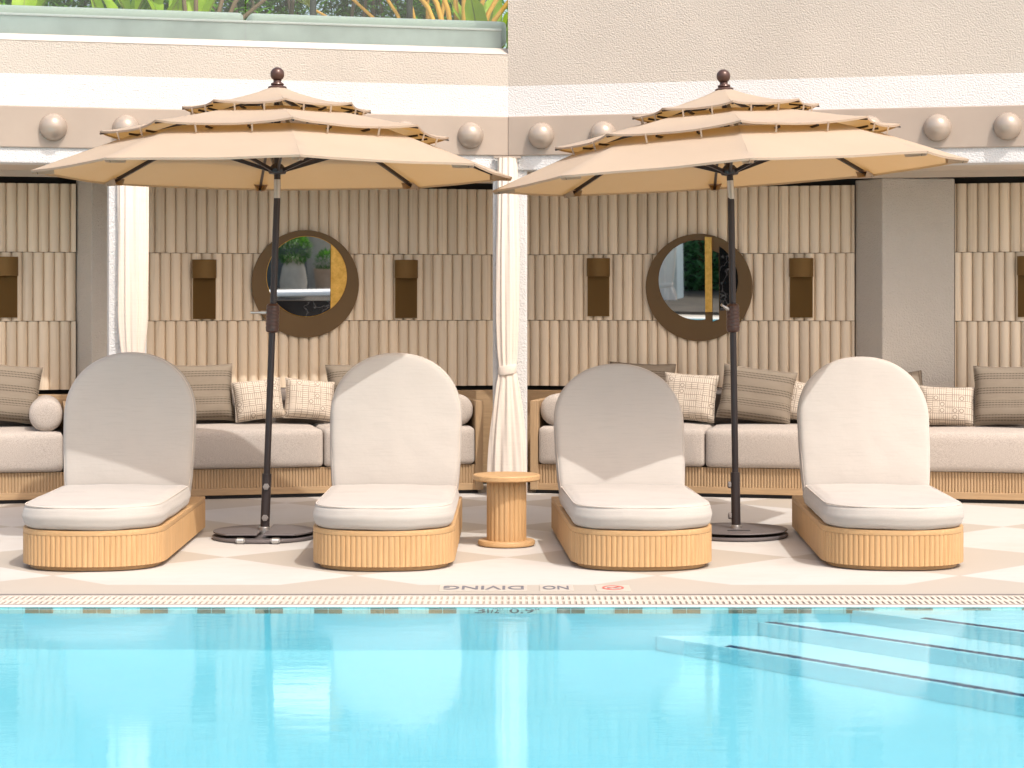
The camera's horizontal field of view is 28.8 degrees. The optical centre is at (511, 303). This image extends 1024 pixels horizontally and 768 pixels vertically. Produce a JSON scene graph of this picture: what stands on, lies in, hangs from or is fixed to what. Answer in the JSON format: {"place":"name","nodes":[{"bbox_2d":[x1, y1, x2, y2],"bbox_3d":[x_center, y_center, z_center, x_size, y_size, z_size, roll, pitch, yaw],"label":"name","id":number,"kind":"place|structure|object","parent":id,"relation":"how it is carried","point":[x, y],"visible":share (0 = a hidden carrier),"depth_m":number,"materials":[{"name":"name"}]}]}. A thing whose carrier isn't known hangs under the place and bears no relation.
{"place":"outdoors","nodes":[
{"label":"outdoors","id":0,"kind":"place"},
{"bbox_2d":[287,0,290,13],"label":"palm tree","id":1,"kind":"object","parent":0,"point":[289,4],"depth_m":17.54,"materials":[{"name":"grey plant"}]},
{"bbox_2d":[290,0,294,14],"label":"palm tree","id":2,"kind":"object","parent":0,"point":[292,7],"depth_m":17.51,"materials":[{"name":"grey plant"}]},
{"bbox_2d":[310,0,315,14],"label":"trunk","id":3,"kind":"object","parent":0,"point":[312,7],"visible":0.17,"depth_m":16.94,"materials":[{"name":"grey plant"}]},
{"bbox_2d":[350,1,354,16],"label":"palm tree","id":4,"kind":"object","parent":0,"point":[352,9],"depth_m":17.63,"materials":[{"name":"grey plant"}]},
{"bbox_2d":[362,0,367,16],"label":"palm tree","id":5,"kind":"object","parent":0,"point":[365,7],"depth_m":17.65,"materials":[{"name":"grey plant"}]},
{"bbox_2d":[372,0,374,16],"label":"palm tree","id":6,"kind":"object","parent":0,"point":[373,8],"depth_m":17.70,"materials":[{"name":"grey plant"}]},
{"bbox_2d":[378,0,383,17],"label":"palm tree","id":7,"kind":"object","parent":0,"point":[381,7],"depth_m":17.74,"materials":[{"name":"grey plant"}]},
{"bbox_2d":[406,0,412,18],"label":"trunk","id":8,"kind":"object","parent":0,"point":[409,9],"visible":0.17,"depth_m":17.14,"materials":[{"name":"grey plant"}]},
{"bbox_2d":[0,608,1023,767],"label":"pool water","id":9,"kind":"structure","parent":0,"point":[511,687],"depth_m":7.51,"materials":[{"name":"blue liquid"}]},
{"bbox_2d":[0,482,1023,593],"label":"pool deck","id":10,"kind":"structure","parent":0,"point":[202,561],"depth_m":10.79,"materials":[{"name":"tile"}]},
{"bbox_2d":[0,395,65,503],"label":"built in sofa","id":11,"kind":"object","parent":10,"relation":"on","point":[31,463],"visible":0.77,"depth_m":14.35,"materials":[{"name":"beige fabric"}]},
{"bbox_2d":[0,365,42,423],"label":"pillow","id":12,"kind":"object","parent":11,"relation":"on","point":[19,389],"visible":0.81,"depth_m":14.75,"materials":[{"name":"beige fabric"}]},
{"bbox_2d":[76,180,106,377],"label":"splayed wall","id":13,"kind":"structure","parent":10,"relation":"on","point":[91,273],"depth_m":15.19,"materials":[{"name":"beige paint"}]},
{"bbox_2d":[22,352,204,570],"bbox_3d":[-2.310,0.868,11.623,0.801,1.145,1.965,0,0,-1],"label":"chaise lounger","id":14,"kind":"object","parent":10,"relation":"on","point":[122,498],"visible":1,"depth_m":11.98,"materials":[{"name":"beige fabric"}]},
{"bbox_2d":[107,186,146,355],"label":"pillar","id":15,"kind":"structure","parent":10,"relation":"on","point":[113,344],"depth_m":14.32,"materials":[{"name":"white paint"}]},
{"bbox_2d":[117,185,148,352],"bbox_3d":[-2.725,0.204,14.306,0.308,2.432,0.171,0,0,-14],"label":"tied curtain","id":16,"kind":"object","parent":15,"relation":"hanging from","point":[133,230],"visible":0.5,"depth_m":14.27,"materials":[{"name":"beige fabric"}]},
{"bbox_2d":[0,147,497,170],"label":"lintel","id":17,"kind":"structure","parent":15,"relation":"on","point":[24,156],"depth_m":14.21,"materials":[{"name":"white paint"}]},
{"bbox_2d":[0,33,507,116],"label":"parapet wall","id":18,"kind":"structure","parent":17,"relation":"on","point":[97,71],"depth_m":14.53,"materials":[{"name":"white paint"}]},
{"bbox_2d":[0,12,501,47],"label":"terrace curb","id":19,"kind":"structure","parent":18,"relation":"on","point":[114,26],"depth_m":14.74,"materials":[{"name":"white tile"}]},
{"bbox_2d":[0,105,507,155],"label":"studded beam","id":20,"kind":"structure","parent":17,"relation":"on","point":[49,127],"depth_m":14.29,"materials":[{"name":"beige paint"}]},
{"bbox_2d":[0,176,492,393],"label":"wall","id":21,"kind":"structure","parent":10,"relation":"on","point":[59,180],"depth_m":15.70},
{"bbox_2d":[0,183,75,389],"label":"fluted panel","id":22,"kind":"object","parent":21,"relation":"attached to","point":[37,220],"visible":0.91,"depth_m":15.25,"materials":[{"name":"ceramic"}]},
{"bbox_2d":[0,257,17,317],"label":"wall lamp","id":23,"kind":"object","parent":22,"relation":"attached to","point":[8,284],"visible":1,"depth_m":15.16,"materials":[{"name":"brown metal"}]},
{"bbox_2d":[0,165,492,182],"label":"soffit","id":24,"kind":"structure","parent":21,"relation":"on","point":[17,170],"depth_m":14.98,"materials":[{"name":"paint"}]},
{"bbox_2d":[147,187,492,387],"bbox_3d":[-1.470,-0.131,15.783,2.956,1.580,0.066,0,0,-13],"label":"fluted panel","id":25,"kind":"object","parent":21,"relation":"attached to","point":[368,229],"visible":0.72,"depth_m":15.78,"materials":[{"name":"ceramic"}]},
{"bbox_2d":[192,259,216,318],"bbox_3d":[-2.393,-0.113,15.495,0.192,0.463,0.076,0,0,-14],"label":"wall lamp","id":26,"kind":"object","parent":25,"relation":"attached to","point":[204,273],"visible":1,"depth_m":15.50,"materials":[{"name":"brown metal"}]},
{"bbox_2d":[251,230,358,337],"bbox_3d":[-1.626,-0.156,15.690,0.848,0.848,0.035,0,2,-13],"label":"round mirror","id":27,"kind":"object","parent":25,"relation":"attached to","point":[317,285],"visible":0.87,"depth_m":15.68,"materials":[{"name":"brown metal"}]},
{"bbox_2d":[394,260,417,317],"bbox_3d":[-0.839,-0.118,15.867,0.192,0.463,0.075,0,0,-13],"label":"wall lamp","id":28,"kind":"object","parent":25,"relation":"attached to","point":[406,274],"visible":1,"depth_m":15.88,"materials":[{"name":"brown metal"}]},
{"bbox_2d":[30,390,492,471],"bbox_3d":[-3.348,1.056,15.227,6.853,0.728,0.130,0,0,-13],"label":"wooden ledge","id":29,"kind":"object","parent":10,"relation":"on","point":[485,397],"depth_m":15.91,"materials":[{"name":"brown wood"}]},
{"bbox_2d":[31,67,511,543],"bbox_3d":[-1.445,-0.010,12.261,2.733,2.896,2.733,0,0,11],"label":"parasol","id":30,"kind":"object","parent":10,"relation":"on","point":[277,137],"visible":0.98,"depth_m":12.07,"materials":[{"name":"beige fabric"}]},
{"bbox_2d":[191,388,482,498],"bbox_3d":[-1.631,1.048,15.165,2.724,0.785,0.813,0,0,-13],"label":"built in sofa","id":31,"kind":"object","parent":10,"relation":"on","point":[229,459],"visible":0.34,"depth_m":14.77,"materials":[{"name":"beige fabric"}]},
{"bbox_2d":[174,364,234,419],"bbox_3d":[-2.365,0.676,15.180,0.484,0.446,0.163,-1,-14,-14],"label":"pillow","id":32,"kind":"object","parent":31,"relation":"on","point":[210,385],"visible":0.59,"depth_m":15.13,"materials":[{"name":"beige fabric"}]},
{"bbox_2d":[231,377,284,422],"bbox_3d":[-1.936,0.731,15.180,0.380,0.316,0.164,-6,-13,-15],"label":"pillow","id":33,"kind":"object","parent":31,"relation":"on","point":[250,400],"visible":0.87,"depth_m":15.11,"materials":[{"name":"beige fabric"}]},
{"bbox_2d":[283,377,334,421],"bbox_3d":[-1.556,0.736,15.292,0.392,0.318,0.162,6,-16,-18],"label":"pillow","id":34,"kind":"object","parent":31,"relation":"on","point":[307,399],"visible":0.93,"depth_m":15.23,"materials":[{"name":"beige fabric"}]},
{"bbox_2d":[325,364,355,394],"bbox_3d":[-1.203,0.683,15.540,0.476,0.456,0.164,-3,-13,-14],"label":"pillow","id":35,"kind":"object","parent":31,"relation":"on","point":[335,373],"visible":0.15,"depth_m":15.49,"materials":[{"name":"beige fabric"}]},
{"bbox_2d":[313,353,461,570],"bbox_3d":[-0.705,0.869,11.623,0.801,1.141,1.965,0,0,0],"label":"chaise lounger","id":36,"kind":"object","parent":10,"relation":"on","point":[390,499],"visible":1,"depth_m":11.98,"materials":[{"name":"beige fabric"}]},
{"bbox_2d":[473,471,539,547],"bbox_3d":[-0.033,1.226,11.870,0.400,0.421,0.400,0,0,0],"label":"side table","id":37,"kind":"object","parent":10,"relation":"on","point":[506,509],"visible":1,"depth_m":11.77,"materials":[{"name":"brown wood"}]},
{"bbox_2d":[439,585,573,590],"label":"warning tiles","id":38,"kind":"object","parent":10,"relation":"on","point":[502,588],"visible":1,"depth_m":10.04,"materials":[{"name":"grey tile"}]},
{"bbox_2d":[493,171,526,493],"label":"pillar","id":39,"kind":"structure","parent":10,"relation":"on","point":[521,370],"depth_m":15.00,"materials":[{"name":"white paint"}]},
{"bbox_2d":[487,156,526,492],"bbox_3d":[-0.037,0.157,14.940,0.304,2.527,0.171,0,0,0],"label":"tied curtain","id":40,"kind":"object","parent":39,"relation":"hanging from","point":[507,445],"visible":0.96,"depth_m":14.91,"materials":[{"name":"beige fabric"}]},
{"bbox_2d":[517,147,1023,171],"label":"lintel","id":41,"kind":"structure","parent":39,"relation":"on","point":[997,156],"depth_m":14.21,"materials":[{"name":"white paint"}]},
{"bbox_2d":[508,0,1023,116],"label":"wall","id":42,"kind":"structure","parent":41,"relation":"on","point":[580,57],"depth_m":14.55,"materials":[{"name":"white paint"}]},
{"bbox_2d":[508,105,1023,155],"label":"studded beam","id":43,"kind":"structure","parent":41,"relation":"on","point":[970,126],"depth_m":14.29,"materials":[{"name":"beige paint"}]},
{"bbox_2d":[595,585,630,590],"bbox_3d":[0.511,1.437,10.065,0.172,0.005,0.200,0,0,0],"label":"warning symbol tile","id":44,"kind":"object","parent":10,"relation":"on","point":[612,587],"visible":1,"depth_m":10.04,"materials":[{"name":"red tile"}]},
{"bbox_2d":[551,364,711,570],"bbox_3d":[0.682,0.906,11.632,0.801,1.068,1.965,0,0,-3],"label":"chaise lounger","id":45,"kind":"object","parent":10,"relation":"on","point":[626,499],"visible":1,"depth_m":12.02,"materials":[{"name":"beige fabric"}]},
{"bbox_2d":[530,388,802,498],"bbox_3d":[1.476,1.048,15.188,2.572,0.785,0.813,0,0,13],"label":"built in sofa","id":46,"kind":"object","parent":10,"relation":"on","point":[768,461],"visible":0.33,"depth_m":14.79,"materials":[{"name":"beige fabric"}]},
{"bbox_2d":[527,390,561,471],"bbox_3d":[3.288,1.056,15.227,6.853,0.728,0.130,0,0,13],"label":"frame","id":47,"kind":"object","parent":46,"relation":"attached to","point":[534,394],"depth_m":15.92,"materials":[{"name":"brown wood"}]},
{"bbox_2d":[609,361,675,380],"bbox_3d":[1.004,0.685,15.595,0.534,0.464,0.163,2,-14,14],"label":"pillow","id":48,"kind":"object","parent":46,"relation":"on","point":[659,370],"visible":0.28,"depth_m":15.56,"materials":[{"name":"beige fabric"}]},
{"bbox_2d":[665,372,718,422],"bbox_3d":[1.365,0.719,15.354,0.432,0.375,0.164,3,-13,19],"label":"pillow","id":49,"kind":"object","parent":46,"relation":"on","point":[695,395],"visible":0.71,"depth_m":15.28,"materials":[{"name":"beige fabric"}]},
{"bbox_2d":[716,363,797,423],"bbox_3d":[1.864,0.693,15.182,0.569,0.423,0.164,7,-12,15],"label":"pillow","id":50,"kind":"object","parent":46,"relation":"on","point":[764,396],"visible":0.89,"depth_m":15.11,"materials":[{"name":"beige fabric"}]},
{"bbox_2d":[790,381,805,419],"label":"pillow","id":51,"kind":"object","parent":46,"relation":"on","point":[798,389],"visible":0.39,"depth_m":15.11,"materials":[{"name":"beige fabric"}]},
{"bbox_2d":[493,69,968,541],"bbox_3d":[1.352,-0.010,12.360,2.728,2.892,2.734,0,0,-20],"label":"parasol","id":52,"kind":"object","parent":10,"relation":"on","point":[724,135],"visible":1,"depth_m":12.04,"materials":[{"name":"beige fabric"}]},
{"bbox_2d":[527,176,1023,389],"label":"wall","id":53,"kind":"structure","parent":10,"relation":"on","point":[1004,179],"depth_m":15.59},
{"bbox_2d":[527,185,854,386],"bbox_3d":[1.319,-0.131,15.805,2.767,1.580,0.066,0,0,13],"label":"fluted panel","id":54,"kind":"object","parent":53,"relation":"attached to","point":[641,231],"visible":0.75,"depth_m":15.77,"materials":[{"name":"ceramic"}]},
{"bbox_2d":[587,258,609,315],"bbox_3d":[0.685,-0.133,15.890,0.192,0.463,0.075,0,0,13],"label":"wall lamp","id":55,"kind":"object","parent":54,"relation":"attached to","point":[598,272],"visible":1,"depth_m":15.90,"materials":[{"name":"brown metal"}]},
{"bbox_2d":[646,234,752,340],"bbox_3d":[1.471,-0.129,15.698,0.848,0.848,0.062,0,2,14],"label":"round mirror","id":56,"kind":"object","parent":54,"relation":"attached to","point":[687,286],"visible":0.9,"depth_m":15.71,"materials":[{"name":"brown metal"}]},
{"bbox_2d":[789,258,813,317],"bbox_3d":[2.252,-0.124,15.514,0.192,0.463,0.075,0,0,13],"label":"wall lamp","id":57,"kind":"object","parent":54,"relation":"attached to","point":[801,274],"visible":1,"depth_m":15.52,"materials":[{"name":"brown metal"}]},
{"bbox_2d":[527,164,1023,178],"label":"soffit","id":58,"kind":"structure","parent":53,"relation":"on","point":[977,170],"depth_m":15.03,"materials":[{"name":"paint"}]},
{"bbox_2d":[955,183,1023,386],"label":"fluted panel","id":59,"kind":"object","parent":53,"relation":"attached to","point":[989,234],"visible":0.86,"depth_m":15.22,"materials":[{"name":"ceramic"}]},
{"bbox_2d":[1017,256,1023,316],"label":"wall lamp","id":60,"kind":"object","parent":59,"relation":"attached to","point":[1020,266],"visible":1,"depth_m":15.14,"materials":[{"name":"brown metal"}]},
{"bbox_2d":[792,357,963,570],"bbox_3d":[2.125,0.883,11.652,0.801,1.115,1.965,0,0,2],"label":"chaise lounger","id":61,"kind":"object","parent":10,"relation":"on","point":[871,498],"visible":1,"depth_m":12.02,"materials":[{"name":"beige fabric"}]},
{"bbox_2d":[855,178,954,386],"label":"splayed wall","id":62,"kind":"structure","parent":10,"relation":"on","point":[905,274],"depth_m":15.23,"materials":[{"name":"beige paint"}]},
{"bbox_2d":[929,401,1023,503],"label":"built in sofa","id":63,"kind":"object","parent":10,"relation":"on","point":[981,464],"visible":0.45,"depth_m":14.35,"materials":[{"name":"beige fabric"}]},
{"bbox_2d":[908,370,922,385],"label":"pillow","id":64,"kind":"object","parent":63,"relation":"on","point":[916,376],"visible":0.16,"depth_m":15.06,"materials":[{"name":"beige fabric"}]},
{"bbox_2d":[919,386,974,426],"bbox_3d":[3.244,0.763,14.871,0.424,0.304,0.165,1,-14,14],"label":"pillow","id":65,"kind":"object","parent":63,"relation":"on","point":[953,406],"visible":0.77,"depth_m":14.80,"materials":[{"name":"beige fabric"}]},
{"bbox_2d":[973,366,1023,425],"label":"pillow","id":66,"kind":"object","parent":63,"relation":"on","point":[999,395],"visible":1,"depth_m":14.72,"materials":[{"name":"beige fabric"}]},
{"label":"pool basin","id":67,"kind":"structure","parent":0,"visible":0},
{"bbox_2d":[0,605,1023,606],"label":"pool coping","id":68,"kind":"object","parent":67,"relation":"on","point":[511,605],"visible":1,"depth_m":9.49,"materials":[{"name":"beige stone"}]},
{"bbox_2d":[0,607,1023,607],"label":"waterline tiles","id":69,"kind":"object","parent":67,"relation":"attached to","point":[511,607],"visible":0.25,"depth_m":9.48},
{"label":"terrace floor","id":70,"kind":"structure","parent":0,"visible":0},
{"bbox_2d":[0,0,46,5],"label":"broad leaf plant","id":71,"kind":"object","parent":70,"relation":"on","point":[30,2],"visible":0.16,"depth_m":16.57,"materials":[{"name":"green plant"}]},
{"bbox_2d":[0,0,46,5],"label":"bamboo clump","id":72,"kind":"object","parent":70,"relation":"on","point":[4,2],"visible":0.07,"depth_m":16.90,"materials":[{"name":"green plant"}]},
{"bbox_2d":[2,0,70,6],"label":"bamboo clump","id":73,"kind":"object","parent":70,"relation":"on","point":[8,1],"visible":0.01,"depth_m":17.20,"materials":[{"name":"green plant"}]},
{"bbox_2d":[44,0,121,8],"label":"bamboo clump","id":74,"kind":"object","parent":70,"relation":"on","point":[64,1],"visible":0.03,"depth_m":17.66,"materials":[{"name":"green plant"}]},
{"bbox_2d":[50,0,119,8],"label":"bamboo clump","id":75,"kind":"object","parent":70,"relation":"on","point":[83,1],"visible":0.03,"depth_m":17.62,"materials":[{"name":"green plant"}]},
{"bbox_2d":[91,0,148,9],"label":"broad leaf plant","id":76,"kind":"object","parent":70,"relation":"on","point":[137,4],"visible":0.23,"depth_m":15.97,"materials":[{"name":"green plant"}]},
{"bbox_2d":[0,5,242,19],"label":"railing","id":77,"kind":"object","parent":70,"relation":"on","point":[118,12],"visible":0.23,"depth_m":14.75,"materials":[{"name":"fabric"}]},
{"bbox_2d":[103,0,178,9],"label":"broad leaf plant","id":78,"kind":"object","parent":70,"relation":"on","point":[124,4],"visible":0.28,"depth_m":16.14,"materials":[{"name":"green plant"}]},
{"bbox_2d":[65,0,219,11],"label":"bamboo clump","id":79,"kind":"object","parent":70,"relation":"on","point":[117,3],"visible":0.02,"depth_m":17.29,"materials":[{"name":"green plant"}]},
{"bbox_2d":[146,0,215,11],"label":"broad leaf plant","id":80,"kind":"object","parent":70,"relation":"on","point":[205,5],"visible":0.22,"depth_m":16.34,"materials":[{"name":"green plant"}]},
{"bbox_2d":[163,0,271,12],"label":"bamboo clump","id":81,"kind":"object","parent":70,"relation":"on","point":[227,7],"visible":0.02,"depth_m":17.67,"materials":[{"name":"green plant"}]},
{"bbox_2d":[182,0,265,19],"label":"fan palm","id":82,"kind":"object","parent":70,"relation":"on","point":[233,6],"visible":0.07,"depth_m":16.34,"materials":[{"name":"green plant"}]},
{"bbox_2d":[210,0,301,19],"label":"bamboo clump","id":83,"kind":"object","parent":70,"relation":"on","point":[240,3],"visible":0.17,"depth_m":17.66,"materials":[{"name":"green plant"}]},
{"bbox_2d":[238,0,351,14],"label":"bamboo clump","id":84,"kind":"object","parent":70,"relation":"on","point":[298,4],"visible":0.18,"depth_m":17.92,"materials":[{"name":"green plant"}]},
{"bbox_2d":[299,0,418,17],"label":"bamboo clump","id":85,"kind":"object","parent":70,"relation":"on","point":[341,11],"visible":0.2,"depth_m":18.06,"materials":[{"name":"green plant"}]},
{"bbox_2d":[297,0,444,18],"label":"fan palm","id":86,"kind":"object","parent":70,"relation":"on","point":[368,13],"visible":0.23,"depth_m":17.29,"materials":[{"name":"yellow plant"}]},
{"bbox_2d":[246,13,505,45],"bbox_3d":[-1.091,-2.096,15.553,1.998,0.192,0.730,0,0,-13],"label":"railing","id":87,"kind":"object","parent":70,"relation":"on","point":[374,20],"visible":0.31,"depth_m":15.20,"materials":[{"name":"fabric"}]},
{"bbox_2d":[316,0,453,19],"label":"bamboo clump","id":88,"kind":"object","parent":70,"relation":"on","point":[422,10],"visible":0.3,"depth_m":17.92,"materials":[{"name":"green plant"}]},
{"bbox_2d":[377,0,502,19],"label":"bamboo clump","id":89,"kind":"object","parent":70,"relation":"on","point":[433,10],"depth_m":18.39,"materials":[{"name":"green plant"}]},
{"bbox_2d":[403,0,507,46],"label":"bamboo clump","id":90,"kind":"object","parent":70,"relation":"on","point":[460,4],"visible":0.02,"depth_m":18.48,"materials":[{"name":"green plant"}]},
{"bbox_2d":[419,0,507,21],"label":"fan palm","id":91,"kind":"object","parent":70,"relation":"on","point":[496,17],"visible":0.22,"depth_m":16.93,"materials":[{"name":"yellow plant"}]},
{"bbox_2d":[449,0,507,48],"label":"broad leaf plant","id":92,"kind":"object","parent":70,"relation":"on","point":[475,10],"visible":0.21,"depth_m":16.58,"materials":[{"name":"green plant"}]},
{"label":"drain channel","id":93,"kind":"structure","parent":0,"visible":0},
{"bbox_2d":[0,594,1023,604],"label":"drain grate","id":94,"kind":"object","parent":93,"relation":"on","point":[511,599],"visible":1,"depth_m":9.72,"materials":[{"name":"white plastic"}]}
]}

